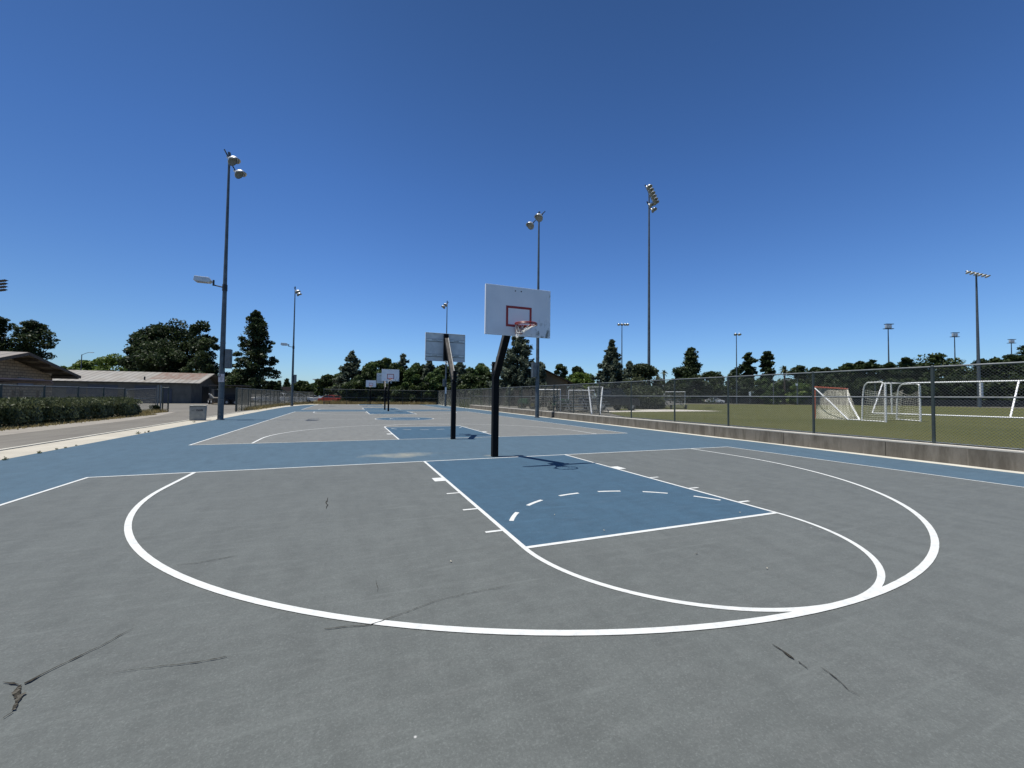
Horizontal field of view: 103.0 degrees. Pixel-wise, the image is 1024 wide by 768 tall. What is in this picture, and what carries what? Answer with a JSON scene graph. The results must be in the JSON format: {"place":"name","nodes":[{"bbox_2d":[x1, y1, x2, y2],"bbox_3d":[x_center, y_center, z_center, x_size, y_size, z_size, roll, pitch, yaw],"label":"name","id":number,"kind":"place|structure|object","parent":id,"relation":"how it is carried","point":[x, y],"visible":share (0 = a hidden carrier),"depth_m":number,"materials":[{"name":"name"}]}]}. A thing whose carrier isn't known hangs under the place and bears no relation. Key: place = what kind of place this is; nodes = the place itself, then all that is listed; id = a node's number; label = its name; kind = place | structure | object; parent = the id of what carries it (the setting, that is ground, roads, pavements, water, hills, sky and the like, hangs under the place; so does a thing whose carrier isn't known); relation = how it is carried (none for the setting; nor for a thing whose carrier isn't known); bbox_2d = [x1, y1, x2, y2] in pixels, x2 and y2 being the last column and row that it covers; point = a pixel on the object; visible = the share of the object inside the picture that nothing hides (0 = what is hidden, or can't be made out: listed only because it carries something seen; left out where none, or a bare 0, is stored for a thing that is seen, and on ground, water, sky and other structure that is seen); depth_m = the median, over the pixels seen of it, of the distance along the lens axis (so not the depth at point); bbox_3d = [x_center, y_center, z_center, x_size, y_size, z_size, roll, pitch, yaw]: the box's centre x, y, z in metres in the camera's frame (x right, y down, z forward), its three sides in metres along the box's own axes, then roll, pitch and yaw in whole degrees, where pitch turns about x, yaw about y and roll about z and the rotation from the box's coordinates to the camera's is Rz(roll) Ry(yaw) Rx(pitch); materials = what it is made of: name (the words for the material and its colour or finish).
{"place":"outdoors","nodes":[
{"label":"outdoors","id":0,"kind":"place"},
{"bbox_2d":[0,413,156,430],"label":"dry grass","id":1,"kind":"structure","parent":0,"point":[4,428],"depth_m":19.60,"materials":[{"name":"beige plant"}]},
{"bbox_2d":[0,412,173,435],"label":"gravel shoulder","id":2,"kind":"object","parent":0,"point":[31,429],"visible":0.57,"depth_m":18.26},
{"bbox_2d":[126,385,161,409],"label":"chain link gate","id":3,"kind":"structure","parent":2,"relation":"on","point":[128,391],"depth_m":30.55,"materials":[{"name":"metal"}]},
{"bbox_2d":[0,401,297,448],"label":"sidewalk","id":4,"kind":"structure","parent":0,"point":[180,411],"depth_m":17.65,"materials":[{"name":"concrete"}]},
{"bbox_2d":[0,409,255,450],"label":"curb edge","id":5,"kind":"object","parent":4,"relation":"on","point":[95,434],"visible":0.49,"depth_m":13.65,"materials":[{"name":"concrete"}]},
{"bbox_2d":[52,370,218,402],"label":"storage shed","id":6,"kind":"structure","parent":4,"relation":"on","point":[190,388],"depth_m":59.35,"materials":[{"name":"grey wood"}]},
{"bbox_2d":[87,385,117,396],"bbox_3d":[-56.779,1.386,56.555,3.200,2.500,0.060,1,-2,-22],"label":"door","id":7,"kind":"structure","parent":6,"relation":"in","point":[101,386],"depth_m":56.58,"materials":[{"name":"grey metal"}]},
{"bbox_2d":[134,386,156,402],"bbox_3d":[-52.380,1.494,58.328,2.600,2.500,0.060,1,-2,-22],"label":"door","id":8,"kind":"structure","parent":6,"relation":"in","point":[137,388],"depth_m":58.32,"materials":[{"name":"grey metal"}]},
{"bbox_2d":[209,385,251,403],"bbox_3d":[-38.810,1.505,56.211,3.900,2.660,3.400,1,-2,-13],"label":"equipment shelter","id":9,"kind":"object","parent":4,"relation":"on","point":[229,390],"visible":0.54,"depth_m":57.45,"materials":[{"name":"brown wood"}]},
{"bbox_2d":[235,388,279,411],"bbox_3d":[-27.189,1.609,44.394,0.099,2.072,21.157,1,-2,-21],"label":"chain link fence","id":10,"kind":"object","parent":4,"relation":"on","point":[261,403],"visible":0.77,"depth_m":40.92,"materials":[{"name":"metal"}]},
{"bbox_2d":[234,401,313,409],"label":"dry grass","id":11,"kind":"structure","parent":4,"relation":"on","point":[263,406],"depth_m":46.80,"materials":[{"name":"beige plant"}]},
{"bbox_2d":[279,391,313,402],"bbox_3d":[-33.657,2.188,64.480,0.077,2.042,21.217,1,-2,-15],"label":"chain link fence","id":12,"kind":"object","parent":4,"relation":"on","point":[297,396],"visible":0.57,"depth_m":62.29,"materials":[{"name":"metal"}]},
{"bbox_2d":[0,404,316,459],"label":"concrete strip","id":13,"kind":"object","parent":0,"point":[18,452],"visible":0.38,"depth_m":13.21,"materials":[{"name":"beige concrete"}]},
{"bbox_2d":[189,405,207,420],"bbox_3d":[-17.521,1.594,22.756,0.750,0.852,0.630,2,-2,-30],"label":"trash bin","id":14,"kind":"object","parent":13,"relation":"on","point":[197,412],"visible":1,"depth_m":22.52,"materials":[{"name":"plastic"}]},
{"bbox_2d":[281,286,301,405],"bbox_3d":[-28.638,-4.927,52.663,2.201,15.530,2.128,1,-2,-22],"label":"light pole","id":15,"kind":"object","parent":13,"relation":"on","point":[293,379],"visible":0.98,"depth_m":52.67,"materials":[{"name":"metal"}]},
{"bbox_2d":[2,400,447,427],"bbox_3d":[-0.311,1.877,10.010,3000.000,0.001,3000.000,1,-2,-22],"label":"ground","id":16,"kind":"structure","parent":0,"point":[285,405],"depth_m":63.94,"materials":[{"name":"brown soil"}]},
{"bbox_2d":[0,316,18,350],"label":"conifer tree","id":17,"kind":"object","parent":16,"relation":"on","point":[5,328],"visible":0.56,"depth_m":62.21,"materials":[{"name":"green plant"}]},
{"bbox_2d":[0,378,53,385],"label":"roof","id":18,"kind":"structure","parent":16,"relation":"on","point":[21,380],"depth_m":22.73,"materials":[{"name":"metal"}]},
{"bbox_2d":[3,319,60,360],"bbox_3d":[-75.323,-3.707,63.846,6.401,12.909,5.785,1,-2,-22],"label":"tree","id":19,"kind":"object","parent":16,"relation":"on","point":[31,334],"visible":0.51,"depth_m":63.39,"materials":[{"name":"green plant"}]},
{"bbox_2d":[0,351,80,397],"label":"block building","id":20,"kind":"structure","parent":16,"relation":"on","point":[25,365],"depth_m":28.98,"materials":[{"name":"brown wood"}]},
{"bbox_2d":[0,384,124,417],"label":"chain link fence","id":21,"kind":"object","parent":16,"relation":"on","point":[45,389],"visible":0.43,"depth_m":21.07,"materials":[{"name":"metal"}]},
{"bbox_2d":[0,395,142,427],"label":"hedge","id":22,"kind":"object","parent":16,"relation":"on","point":[18,411],"visible":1,"depth_m":19.59,"materials":[{"name":"green plant"}]},
{"bbox_2d":[66,360,96,369],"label":"broadleaf tree","id":23,"kind":"object","parent":16,"relation":"on","point":[87,364],"visible":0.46,"depth_m":94.67,"materials":[{"name":"green plant"}]},
{"bbox_2d":[88,353,127,370],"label":"broadleaf tree","id":24,"kind":"object","parent":16,"relation":"on","point":[108,362],"visible":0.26,"depth_m":90.71,"materials":[{"name":"green plant"}]},
{"bbox_2d":[122,341,158,371],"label":"broadleaf tree","id":25,"kind":"object","parent":16,"relation":"on","point":[132,347],"visible":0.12,"depth_m":74.63,"materials":[{"name":"green plant"}]},
{"bbox_2d":[116,327,165,369],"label":"broadleaf tree","id":26,"kind":"object","parent":16,"relation":"on","point":[142,333],"visible":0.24,"depth_m":76.00,"materials":[{"name":"green plant"}]},
{"bbox_2d":[126,337,188,372],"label":"broadleaf tree","id":27,"kind":"object","parent":16,"relation":"on","point":[153,360],"visible":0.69,"depth_m":72.63,"materials":[{"name":"green plant"}]},
{"bbox_2d":[123,322,193,372],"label":"broadleaf tree","id":28,"kind":"object","parent":16,"relation":"on","point":[170,339],"visible":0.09,"depth_m":77.81,"materials":[{"name":"green plant"}]},
{"bbox_2d":[147,318,216,370],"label":"broadleaf tree","id":29,"kind":"object","parent":16,"relation":"on","point":[183,336],"visible":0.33,"depth_m":78.47,"materials":[{"name":"green plant"}]},
{"bbox_2d":[180,350,217,376],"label":"broadleaf tree","id":30,"kind":"object","parent":16,"relation":"on","point":[202,357],"visible":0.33,"depth_m":73.14,"materials":[{"name":"green plant"}]},
{"bbox_2d":[187,320,219,372],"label":"broadleaf tree","id":31,"kind":"object","parent":16,"relation":"on","point":[204,342],"visible":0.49,"depth_m":76.96,"materials":[{"name":"green plant"}]},
{"bbox_2d":[225,309,283,400],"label":"conifer tree","id":32,"kind":"object","parent":16,"relation":"on","point":[255,362],"visible":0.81,"depth_m":74.64,"materials":[{"name":"green plant"}]},
{"bbox_2d":[289,380,314,394],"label":"broadleaf tree","id":33,"kind":"object","parent":16,"relation":"on","point":[302,386],"visible":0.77,"depth_m":96.81,"materials":[{"name":"green plant"}]},
{"bbox_2d":[314,374,334,395],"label":"broadleaf tree","id":34,"kind":"object","parent":16,"relation":"on","point":[323,382],"visible":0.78,"depth_m":82.57,"materials":[{"name":"green plant"}]},
{"bbox_2d":[324,350,369,401],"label":"conifer tree","id":35,"kind":"object","parent":16,"relation":"on","point":[351,370],"visible":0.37,"depth_m":76.99,"materials":[{"name":"green plant"}]},
{"bbox_2d":[339,382,359,401],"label":"broadleaf tree","id":36,"kind":"object","parent":16,"relation":"on","point":[347,385],"visible":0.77,"depth_m":69.93,"materials":[{"name":"green plant"}]},
{"bbox_2d":[349,378,373,402],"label":"broadleaf tree","id":37,"kind":"object","parent":16,"relation":"on","point":[359,383],"visible":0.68,"depth_m":71.70,"materials":[{"name":"green plant"}]},
{"bbox_2d":[354,367,377,395],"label":"broadleaf tree","id":38,"kind":"object","parent":16,"relation":"on","point":[366,372],"visible":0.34,"depth_m":73.00,"materials":[{"name":"green plant"}]},
{"bbox_2d":[313,401,436,404],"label":"dry grass","id":39,"kind":"structure","parent":16,"relation":"on","point":[408,403],"depth_m":69.17,"materials":[{"name":"beige plant"}]},
{"bbox_2d":[323,389,437,404],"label":"chain link fence","id":40,"kind":"object","parent":16,"relation":"on","point":[346,397],"visible":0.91,"depth_m":67.44,"materials":[{"name":"metal"}]},
{"bbox_2d":[389,384,412,402],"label":"broadleaf tree","id":41,"kind":"object","parent":16,"relation":"on","point":[402,390],"visible":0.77,"depth_m":72.81,"materials":[{"name":"green plant"}]},
{"bbox_2d":[402,367,419,400],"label":"broadleaf tree","id":42,"kind":"object","parent":16,"relation":"on","point":[410,374],"visible":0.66,"depth_m":74.10,"materials":[{"name":"green plant"}]},
{"bbox_2d":[407,380,429,401],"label":"broadleaf tree","id":43,"kind":"object","parent":16,"relation":"on","point":[421,386],"visible":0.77,"depth_m":73.34,"materials":[{"name":"green plant"}]},
{"bbox_2d":[417,361,438,403],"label":"conifer tree","id":44,"kind":"object","parent":16,"relation":"on","point":[428,366],"visible":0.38,"depth_m":75.15,"materials":[{"name":"green plant"}]},
{"bbox_2d":[424,368,448,402],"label":"broadleaf tree","id":45,"kind":"object","parent":16,"relation":"on","point":[435,378],"visible":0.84,"depth_m":73.10,"materials":[{"name":"green plant"}]},
{"bbox_2d":[456,372,480,395],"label":"broadleaf tree","id":46,"kind":"object","parent":16,"relation":"on","point":[469,378],"visible":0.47,"depth_m":69.01,"materials":[{"name":"green plant"}]},
{"bbox_2d":[470,405,554,417],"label":"retaining wall","id":47,"kind":"structure","parent":16,"relation":"on","point":[550,414],"depth_m":36.48,"materials":[{"name":"concrete"}]},
{"bbox_2d":[471,385,555,411],"bbox_3d":[-0.998,1.375,41.139,0.079,2.057,23.809,1,-2,-21],"label":"chain link fence","id":48,"kind":"object","parent":47,"relation":"on","point":[489,396],"visible":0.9,"depth_m":37.71,"materials":[{"name":"metal"}]},
{"bbox_2d":[622,385,665,408],"bbox_3d":[13.366,1.552,41.825,4.463,3.060,5.154,1,-2,-22],"label":"bush","id":49,"kind":"object","parent":16,"relation":"on","point":[655,402],"visible":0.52,"depth_m":40.55,"materials":[{"name":"green plant"}]},
{"bbox_2d":[554,412,1023,471],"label":"retaining wall","id":50,"kind":"structure","parent":16,"relation":"on","point":[1001,459],"depth_m":12.04,"materials":[{"name":"concrete"}]},
{"bbox_2d":[556,361,1023,449],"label":"chain link fence","id":51,"kind":"object","parent":50,"relation":"on","point":[933,396],"visible":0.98,"depth_m":12.71,"materials":[{"name":"metal"}]},
{"bbox_2d":[302,404,450,409],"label":"court floor","id":52,"kind":"structure","parent":0,"point":[355,407],"depth_m":50.46,"materials":[{"name":"grey paint"}]},
{"bbox_2d":[192,411,621,444],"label":"court floor","id":53,"kind":"structure","parent":0,"point":[357,423],"depth_m":19.58,"materials":[{"name":"grey paint"}]},
{"bbox_2d":[190,411,622,444],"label":"court markings","id":54,"kind":"object","parent":53,"relation":"on","point":[385,427],"visible":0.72,"depth_m":16.59,"materials":[{"name":"white paint"}]},
{"bbox_2d":[367,411,490,438],"bbox_3d":[-6.980,2.260,26.529,3.658,0.001,25.680,1,-2,-22],"label":"court key","id":55,"kind":"object","parent":53,"relation":"on","point":[425,432],"visible":0.88,"depth_m":17.42,"materials":[{"name":"paint"}]},
{"bbox_2d":[0,447,1023,767],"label":"court floor","id":56,"kind":"structure","parent":0,"point":[926,667],"depth_m":2.64,"materials":[{"name":"grey paint"}]},
{"bbox_2d":[0,447,1019,611],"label":"court markings","id":57,"kind":"object","parent":56,"relation":"on","point":[879,581],"visible":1,"depth_m":4.40,"materials":[{"name":"white paint"}]},
{"bbox_2d":[124,449,938,635],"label":"three point lines","id":58,"kind":"object","parent":56,"relation":"on","point":[919,569],"visible":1,"depth_m":2.88,"materials":[{"name":"white paint"}]},
{"bbox_2d":[426,455,770,545],"bbox_3d":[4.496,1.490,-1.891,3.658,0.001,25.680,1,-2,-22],"label":"court key","id":59,"kind":"object","parent":56,"relation":"on","point":[501,491],"visible":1,"depth_m":6.03,"materials":[{"name":"paint"}]},
{"bbox_2d":[0,405,1023,503],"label":"court surround","id":60,"kind":"object","parent":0,"point":[170,450],"visible":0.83,"depth_m":10.81,"materials":[{"name":"blue paint"}]},
{"bbox_2d":[193,149,246,419],"bbox_3d":[-16.875,-5.722,23.344,2.201,15.530,2.128,1,-2,-22],"label":"light pole","id":61,"kind":"object","parent":60,"relation":"on","point":[225,361],"visible":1,"depth_m":23.35,"materials":[{"name":"metal"}]},
{"bbox_2d":[382,369,398,410],"bbox_3d":[-11.441,0.652,38.055,1.757,3.990,1.719,0,-2,25],"label":"basketball hoop","id":62,"kind":"object","parent":60,"relation":"on","point":[388,375],"visible":0.99,"depth_m":37.74,"materials":[{"name":"white paint"}]},
{"bbox_2d":[425,332,464,438],"bbox_3d":[-2.402,0.034,15.297,1.757,3.990,1.719,0,-2,25],"label":"basketball hoop","id":63,"kind":"object","parent":60,"relation":"on","point":[449,349],"visible":0.98,"depth_m":15.55,"materials":[{"name":"white paint"}]},
{"bbox_2d":[484,283,550,456],"bbox_3d":[-0.058,-0.128,9.343,1.757,3.990,1.719,0,-2,25],"label":"basketball hoop","id":64,"kind":"object","parent":60,"relation":"on","point":[510,311],"visible":1,"depth_m":9.04,"materials":[{"name":"black paint"}]},
{"bbox_2d":[526,211,544,417],"bbox_3d":[1.697,-5.192,30.043,0.927,15.330,2.130,1,-2,-22],"label":"light pole","id":65,"kind":"object","parent":60,"relation":"on","point":[538,217],"visible":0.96,"depth_m":29.95,"materials":[{"name":"metal"}]},
{"bbox_2d":[0,0,1023,396],"label":"sky","id":66,"kind":"structure","parent":0,"point":[823,175],"materials":[{"name":"blue"}]},
{"bbox_2d":[606,409,704,411],"bbox_3d":[11.687,2.313,35.553,13.340,0.001,5.015,2,-2,-27],"label":"concrete pad","id":67,"kind":"object","parent":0,"point":[658,410],"visible":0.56,"depth_m":34.70,"materials":[{"name":"beige concrete"}]},
{"bbox_2d":[578,388,639,410],"bbox_3d":[8.405,1.328,35.015,5.270,1.900,1.980,2,-2,-29],"label":"dark truck","id":68,"kind":"object","parent":67,"relation":"on","point":[621,400],"visible":0.47,"depth_m":34.37,"materials":[{"name":"paint"}]},
{"bbox_2d":[460,407,1023,473],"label":"wall footing strip","id":69,"kind":"object","parent":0,"point":[814,448],"depth_m":11.92,"materials":[{"name":"concrete"}]},
{"bbox_2d":[438,389,470,407],"bbox_3d":[-9.155,2.163,62.097,0.080,2.512,21.206,1,-2,-22],"label":"chain link fence","id":70,"kind":"object","parent":69,"relation":"on","point":[466,394],"visible":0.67,"depth_m":58.36,"materials":[{"name":"metal"}]},
{"bbox_2d":[481,401,1023,450],"bbox_3d":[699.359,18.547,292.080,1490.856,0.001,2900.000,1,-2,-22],"label":"field terrain","id":71,"kind":"structure","parent":0,"point":[577,411],"depth_m":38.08,"materials":[{"name":"green plant"}]},
{"bbox_2d":[487,336,550,405],"bbox_3d":[0.901,-1.474,51.887,8.751,11.006,8.046,2,-2,-41],"label":"conifer tree","id":72,"kind":"object","parent":71,"relation":"on","point":[516,370],"visible":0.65,"depth_m":50.75,"materials":[{"name":"green plant"}]},
{"bbox_2d":[483,388,591,407],"bbox_3d":[2.244,1.562,46.674,15.869,2.100,0.184,-1,-2,42],"label":"board fence","id":73,"kind":"object","parent":71,"relation":"on","point":[532,394],"visible":0.18,"depth_m":46.60,"materials":[{"name":"brown wood"}]},
{"bbox_2d":[539,369,573,389],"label":"tan house","id":74,"kind":"structure","parent":71,"relation":"on","point":[553,379],"depth_m":60.84,"materials":[{"name":"paint"}]},
{"bbox_2d":[565,372,597,396],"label":"broadleaf tree","id":75,"kind":"object","parent":71,"relation":"on","point":[581,379],"visible":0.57,"depth_m":65.09,"materials":[{"name":"green plant"}]},
{"bbox_2d":[589,339,632,406],"bbox_3d":[13.264,-1.106,53.611,6.859,9.759,7.456,1,-2,-22],"label":"conifer tree","id":76,"kind":"object","parent":71,"relation":"on","point":[610,366],"visible":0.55,"depth_m":53.27,"materials":[{"name":"green plant"}]},
{"bbox_2d":[620,362,664,391],"bbox_3d":[14.750,0.155,46.253,4.892,5.278,3.914,1,-2,2],"label":"broadleaf tree","id":77,"kind":"object","parent":71,"relation":"on","point":[641,371],"visible":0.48,"depth_m":45.41,"materials":[{"name":"green plant"}]},
{"bbox_2d":[645,184,658,385],"bbox_3d":[16.520,-10.026,48.214,0.989,25.794,4.904,0,-2,30],"label":"field light","id":78,"kind":"object","parent":71,"relation":"on","point":[652,195],"visible":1,"depth_m":48.32,"materials":[{"name":"metal"}]},
{"bbox_2d":[671,365,703,402],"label":"broadleaf tree","id":79,"kind":"object","parent":71,"relation":"on","point":[691,374],"visible":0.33,"depth_m":101.97,"materials":[{"name":"green plant"}]},
{"bbox_2d":[675,347,715,403],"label":"conifer tree","id":80,"kind":"object","parent":71,"relation":"on","point":[691,357],"visible":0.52,"depth_m":102.64,"materials":[{"name":"green plant"}]},
{"bbox_2d":[738,352,757,391],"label":"conifer tree","id":81,"kind":"object","parent":71,"relation":"on","point":[746,367],"visible":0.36,"depth_m":107.20,"materials":[{"name":"green plant"}]},
{"bbox_2d":[758,351,775,385],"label":"conifer tree","id":82,"kind":"object","parent":71,"relation":"on","point":[766,362],"visible":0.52,"depth_m":107.33,"materials":[{"name":"green plant"}]},
{"bbox_2d":[784,383,811,404],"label":"broadleaf tree","id":83,"kind":"object","parent":71,"relation":"on","point":[803,390],"visible":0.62,"depth_m":95.31,"materials":[{"name":"green plant"}]},
{"bbox_2d":[783,365,816,404],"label":"broadleaf tree","id":84,"kind":"object","parent":71,"relation":"on","point":[799,369],"visible":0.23,"depth_m":111.23,"materials":[{"name":"green plant"}]},
{"bbox_2d":[815,386,860,420],"bbox_3d":[19.670,1.138,24.976,1.979,1.903,6.439,-1,-2,35],"label":"lacrosse goal","id":85,"kind":"object","parent":71,"relation":"on","point":[834,406],"visible":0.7,"depth_m":24.10,"materials":[{"name":"orange paint"}]},
{"bbox_2d":[686,397,1023,406],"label":"windscreen fence","id":86,"kind":"object","parent":71,"relation":"on","point":[761,401],"visible":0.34,"depth_m":97.41,"materials":[{"name":"plastic"}]},
{"bbox_2d":[842,377,874,398],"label":"hedgerow tree","id":87,"kind":"object","parent":71,"relation":"on","point":[858,386],"visible":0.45,"depth_m":100.61,"materials":[{"name":"green plant"}]},
{"bbox_2d":[863,359,884,382],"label":"broadleaf tree","id":88,"kind":"object","parent":71,"relation":"on","point":[871,364],"visible":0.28,"depth_m":111.00,"materials":[{"name":"green plant"}]},
{"bbox_2d":[879,361,901,405],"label":"broadleaf tree","id":89,"kind":"object","parent":71,"relation":"on","point":[890,364],"visible":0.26,"depth_m":111.07,"materials":[{"name":"green plant"}]},
{"bbox_2d":[861,381,921,421],"bbox_3d":[20.384,0.960,21.903,4.285,2.058,1.592,1,-2,-22],"label":"soccer goal","id":90,"kind":"object","parent":71,"relation":"on","point":[896,409],"visible":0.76,"depth_m":21.61,"materials":[{"name":"white paint"}]},
{"bbox_2d":[896,357,920,380],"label":"broadleaf tree","id":91,"kind":"object","parent":71,"relation":"on","point":[906,362],"visible":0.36,"depth_m":111.32,"materials":[{"name":"green plant"}]},
{"bbox_2d":[894,378,927,398],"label":"hedgerow tree","id":92,"kind":"object","parent":71,"relation":"on","point":[909,387],"visible":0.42,"depth_m":100.16,"materials":[{"name":"green plant"}]},
{"bbox_2d":[929,377,958,399],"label":"hedgerow tree","id":93,"kind":"object","parent":71,"relation":"on","point":[946,388],"visible":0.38,"depth_m":100.58,"materials":[{"name":"green plant"}]},
{"bbox_2d":[913,352,975,399],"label":"broadleaf tree","id":94,"kind":"object","parent":71,"relation":"on","point":[938,359],"visible":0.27,"depth_m":110.02,"materials":[{"name":"green plant"}]},
{"bbox_2d":[872,380,1023,418],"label":"soccer goal","id":95,"kind":"object","parent":71,"relation":"on","point":[1017,386],"visible":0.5,"depth_m":30.29,"materials":[{"name":"white metal"}]},
{"bbox_2d":[962,376,988,406],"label":"hedgerow tree","id":96,"kind":"object","parent":71,"relation":"on","point":[974,390],"visible":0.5,"depth_m":100.61,"materials":[{"name":"green plant"}]},
{"bbox_2d":[965,270,990,406],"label":"field light","id":97,"kind":"object","parent":71,"relation":"on","point":[977,335],"visible":1,"depth_m":92.25,"materials":[{"name":"metal"}]},
{"bbox_2d":[970,358,999,379],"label":"broadleaf tree","id":98,"kind":"object","parent":71,"relation":"on","point":[982,360],"visible":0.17,"depth_m":110.69,"materials":[{"name":"green plant"}]},
{"bbox_2d":[985,356,1013,379],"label":"broadleaf tree","id":99,"kind":"object","parent":71,"relation":"on","point":[995,360],"visible":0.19,"depth_m":110.50,"materials":[{"name":"green plant"}]},
{"bbox_2d":[988,378,1018,400],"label":"hedgerow tree","id":100,"kind":"object","parent":71,"relation":"on","point":[1007,388],"visible":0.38,"depth_m":100.97,"materials":[{"name":"green plant"}]},
{"bbox_2d":[999,354,1023,377],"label":"broadleaf tree","id":101,"kind":"object","parent":71,"relation":"on","point":[1014,358],"visible":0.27,"depth_m":110.30,"materials":[{"name":"green plant"}]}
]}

